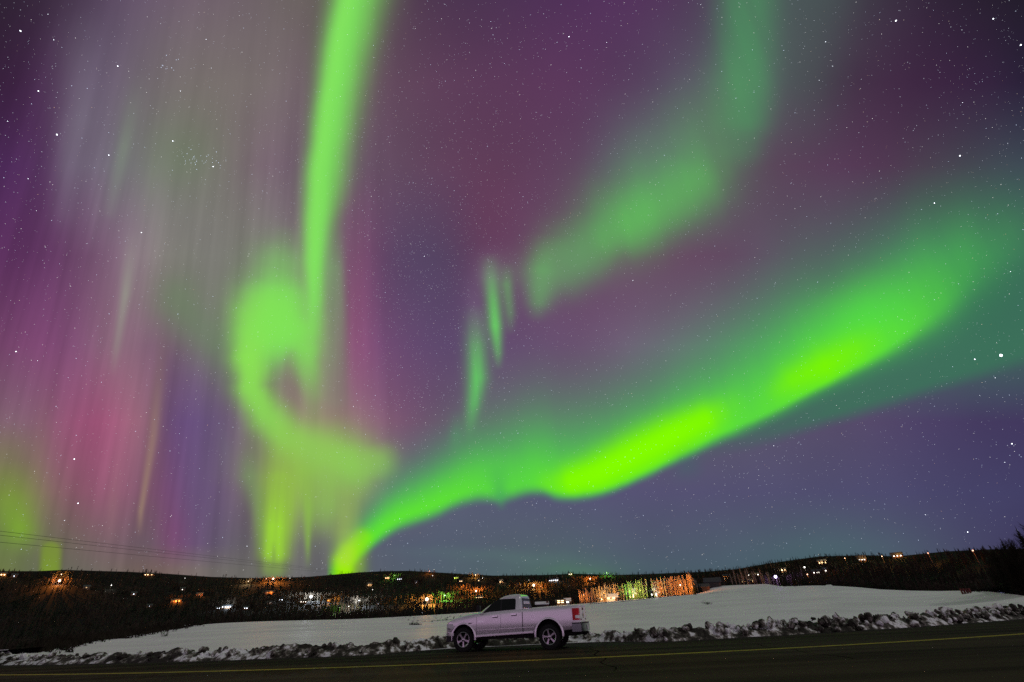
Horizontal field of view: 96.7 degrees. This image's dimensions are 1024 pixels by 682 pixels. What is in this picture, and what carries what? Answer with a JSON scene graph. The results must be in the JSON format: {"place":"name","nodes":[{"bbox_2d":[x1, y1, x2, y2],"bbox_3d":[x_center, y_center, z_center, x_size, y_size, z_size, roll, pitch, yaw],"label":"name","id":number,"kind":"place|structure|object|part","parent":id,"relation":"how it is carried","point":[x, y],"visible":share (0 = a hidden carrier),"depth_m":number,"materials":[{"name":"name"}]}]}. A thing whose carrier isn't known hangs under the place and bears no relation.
{"place":"outdoors","nodes":[
{"label":"outdoors","id":0,"kind":"place"},
{"bbox_2d":[1,542,342,573],"bbox_3d":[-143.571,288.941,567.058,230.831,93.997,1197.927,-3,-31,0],"label":"power line","id":1,"kind":"object","parent":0,"point":[132,554],"visible":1,"depth_m":51.27,"materials":[{"name":"black metal"}]},
{"bbox_2d":[0,549,1018,652],"bbox_3d":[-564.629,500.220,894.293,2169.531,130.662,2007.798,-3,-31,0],"label":"hillside","id":2,"kind":"structure","parent":0,"point":[51,602],"depth_m":688.90,"materials":[{"name":"black plant"}]},
{"bbox_2d":[0,572,7,576],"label":"house","id":3,"kind":"structure","parent":2,"relation":"on","point":[4,574],"depth_m":725.73,"materials":[{"name":"brown"}]},
{"bbox_2d":[11,573,18,577],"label":"house","id":4,"kind":"structure","parent":2,"relation":"on","point":[14,575],"depth_m":728.71,"materials":[{"name":"grey"}]},
{"bbox_2d":[130,591,137,595],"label":"house","id":5,"kind":"structure","parent":2,"relation":"on","point":[133,593],"depth_m":686.68,"materials":[{"name":"grey"}]},
{"bbox_2d":[170,599,181,602],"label":"house","id":6,"kind":"structure","parent":2,"relation":"on","point":[175,600],"depth_m":635.75,"materials":[{"name":"brown"}]},
{"bbox_2d":[221,604,232,608],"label":"house","id":7,"kind":"structure","parent":2,"relation":"on","point":[227,606],"depth_m":562.17,"materials":[{"name":"white"}]},
{"bbox_2d":[265,590,274,593],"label":"house","id":8,"kind":"structure","parent":2,"relation":"on","point":[270,591],"depth_m":813.16,"materials":[{"name":"brown"}]},
{"bbox_2d":[0,545,1023,653],"bbox_3d":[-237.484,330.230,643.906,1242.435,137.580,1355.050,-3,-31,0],"label":"distant woods","id":9,"kind":"object","parent":2,"relation":"on","point":[969,579],"visible":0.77,"depth_m":481.04,"materials":[{"name":"black plant"}]},
{"bbox_2d":[535,601,548,606],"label":"house","id":10,"kind":"structure","parent":2,"relation":"on","point":[542,604],"depth_m":180.31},
{"bbox_2d":[555,599,565,605],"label":"house","id":11,"kind":"structure","parent":2,"relation":"on","point":[560,601],"depth_m":185.23,"materials":[{"name":"brown"}]},
{"bbox_2d":[564,598,571,604],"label":"house","id":12,"kind":"structure","parent":2,"relation":"on","point":[568,601],"depth_m":189.12,"materials":[{"name":"white"}]},
{"bbox_2d":[626,588,636,599],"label":"house","id":13,"kind":"structure","parent":2,"relation":"on","point":[634,593],"depth_m":208.40,"materials":[{"name":"yellow"}]},
{"bbox_2d":[703,577,720,588],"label":"house","id":14,"kind":"structure","parent":2,"relation":"on","point":[713,582],"depth_m":243.50,"materials":[{"name":"grey"}]},
{"bbox_2d":[856,555,866,561],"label":"house","id":15,"kind":"structure","parent":2,"relation":"on","point":[863,557],"depth_m":370.10,"materials":[{"name":"brown"}]},
{"bbox_2d":[890,552,902,557],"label":"house","id":16,"kind":"structure","parent":2,"relation":"on","point":[896,554],"depth_m":354.19,"materials":[{"name":"brown"}]},
{"bbox_2d":[995,567,1014,594],"bbox_3d":[50.269,24.515,46.621,1.010,3.035,1.087,-12,-33,15],"label":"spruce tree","id":17,"kind":"object","parent":2,"relation":"on","point":[1006,589],"visible":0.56,"depth_m":46.31,"materials":[{"name":"black plant"}]},
{"bbox_2d":[992,543,1023,587],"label":"bare tree","id":18,"kind":"object","parent":2,"relation":"on","point":[1007,561],"visible":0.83,"depth_m":43.32,"materials":[{"name":"black plant"}]},
{"bbox_2d":[998,537,1023,560],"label":"bare tree","id":19,"kind":"object","parent":2,"relation":"on","point":[1015,549],"visible":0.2,"depth_m":44.71,"materials":[{"name":"black plant"}]},
{"bbox_2d":[1002,540,1023,580],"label":"bare tree","id":20,"kind":"object","parent":2,"relation":"on","point":[1019,562],"visible":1,"depth_m":42.18,"materials":[{"name":"black plant"}]},
{"bbox_2d":[1011,531,1023,558],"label":"bare tree","id":21,"kind":"object","parent":2,"relation":"on","point":[1022,540],"visible":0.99,"depth_m":42.89,"materials":[{"name":"black plant"}]},
{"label":"utility pole","id":22,"kind":"object","parent":2,"relation":"on","visible":0},
{"bbox_2d":[1,531,357,572],"bbox_3d":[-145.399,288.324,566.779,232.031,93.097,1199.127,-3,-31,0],"label":"power line","id":23,"kind":"object","parent":22,"relation":"attached to","point":[130,546],"visible":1,"depth_m":52.06,"materials":[{"name":"black metal"}]},
{"bbox_2d":[1,535,387,575],"bbox_3d":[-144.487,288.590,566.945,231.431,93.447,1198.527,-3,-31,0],"label":"power line","id":24,"kind":"object","parent":22,"relation":"attached to","point":[139,550],"visible":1,"depth_m":52.31,"materials":[{"name":"black metal"}]},
{"bbox_2d":[0,620,1023,681],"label":"road","id":25,"kind":"structure","parent":0,"point":[991,659],"depth_m":12.21,"materials":[{"name":"grey asphalt"}]},
{"bbox_2d":[0,633,1023,674],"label":"line","id":26,"kind":"object","parent":25,"relation":"on","point":[514,660],"visible":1,"depth_m":14.03,"materials":[{"name":"yellow paint"}]},
{"bbox_2d":[591,643,852,670],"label":"road cracks","id":27,"kind":"object","parent":25,"relation":"on","point":[752,643],"visible":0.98,"depth_m":12.66,"materials":[{"name":"black asphalt"}]},
{"bbox_2d":[0,584,1023,656],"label":"snow field","id":28,"kind":"structure","parent":0,"point":[740,605],"depth_m":50.30,"materials":[{"name":"white snow"}]},
{"bbox_2d":[16,584,995,653],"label":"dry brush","id":29,"kind":"object","parent":28,"relation":"on","point":[68,643],"visible":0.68,"depth_m":51.47,"materials":[{"name":"brown plant"}]},
{"bbox_2d":[604,593,617,601],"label":"house","id":30,"kind":"structure","parent":28,"relation":"on","point":[612,597],"depth_m":197.63,"materials":[{"name":"white"}]},
{"bbox_2d":[697,583,709,591],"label":"house","id":31,"kind":"structure","parent":28,"relation":"on","point":[704,587],"depth_m":229.43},
{"bbox_2d":[960,588,971,593],"bbox_3d":[56.634,31.500,56.628,0.197,1.250,0.999,21,-38,-33],"label":"snow fence","id":32,"kind":"object","parent":28,"relation":"on","point":[965,590],"visible":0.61,"depth_m":56.80,"materials":[{"name":"red paint"}]},
{"bbox_2d":[0,619,1023,666],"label":"road shoulder","id":33,"kind":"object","parent":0,"point":[526,647],"visible":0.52,"depth_m":19.70},
{"bbox_2d":[0,603,1023,664],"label":"snow bank","id":34,"kind":"structure","parent":33,"relation":"on","point":[864,621],"depth_m":21.02,"materials":[{"name":"white snow"}]},
{"bbox_2d":[445,594,589,651],"bbox_3d":[0.189,11.758,19.078,5.955,1.956,2.440,-10,-32,13],"label":"pickup truck","id":35,"kind":"object","parent":33,"relation":"on","point":[513,616],"visible":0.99,"depth_m":18.28,"materials":[{"name":"silver metal"}]},
{"bbox_3d":[-0.800,10.964,18.841,0.697,0.423,0.177,-10,-32,13],"label":"side window","id":36,"kind":"part","parent":35,"relation":"part of","materials":[{"name":"black glass"}]},
{"bbox_3d":[-0.137,10.831,18.697,0.569,0.395,0.172,-10,-32,13],"label":"side window","id":37,"kind":"part","parent":35,"relation":"part of","materials":[{"name":"black glass"}]},
{"bbox_3d":[0.609,11.128,19.310,0.095,0.360,1.480,-10,-32,13],"label":"rear window","id":38,"kind":"part","parent":35,"relation":"part of","materials":[{"name":"black glass"}]},
{"bbox_2d":[0,0,1023,592],"label":"sky","id":39,"kind":"structure","parent":0,"point":[852,476],"materials":[{"name":"purple"}]},
{"bbox_2d":[2,0,1023,573],"bbox_3d":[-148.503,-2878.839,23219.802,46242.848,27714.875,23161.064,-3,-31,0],"label":"faint stars","id":40,"kind":"object","parent":39,"relation":"in","point":[504,262],"visible":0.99,"depth_m":24889.53,"materials":[{"name":"white"}]}
]}

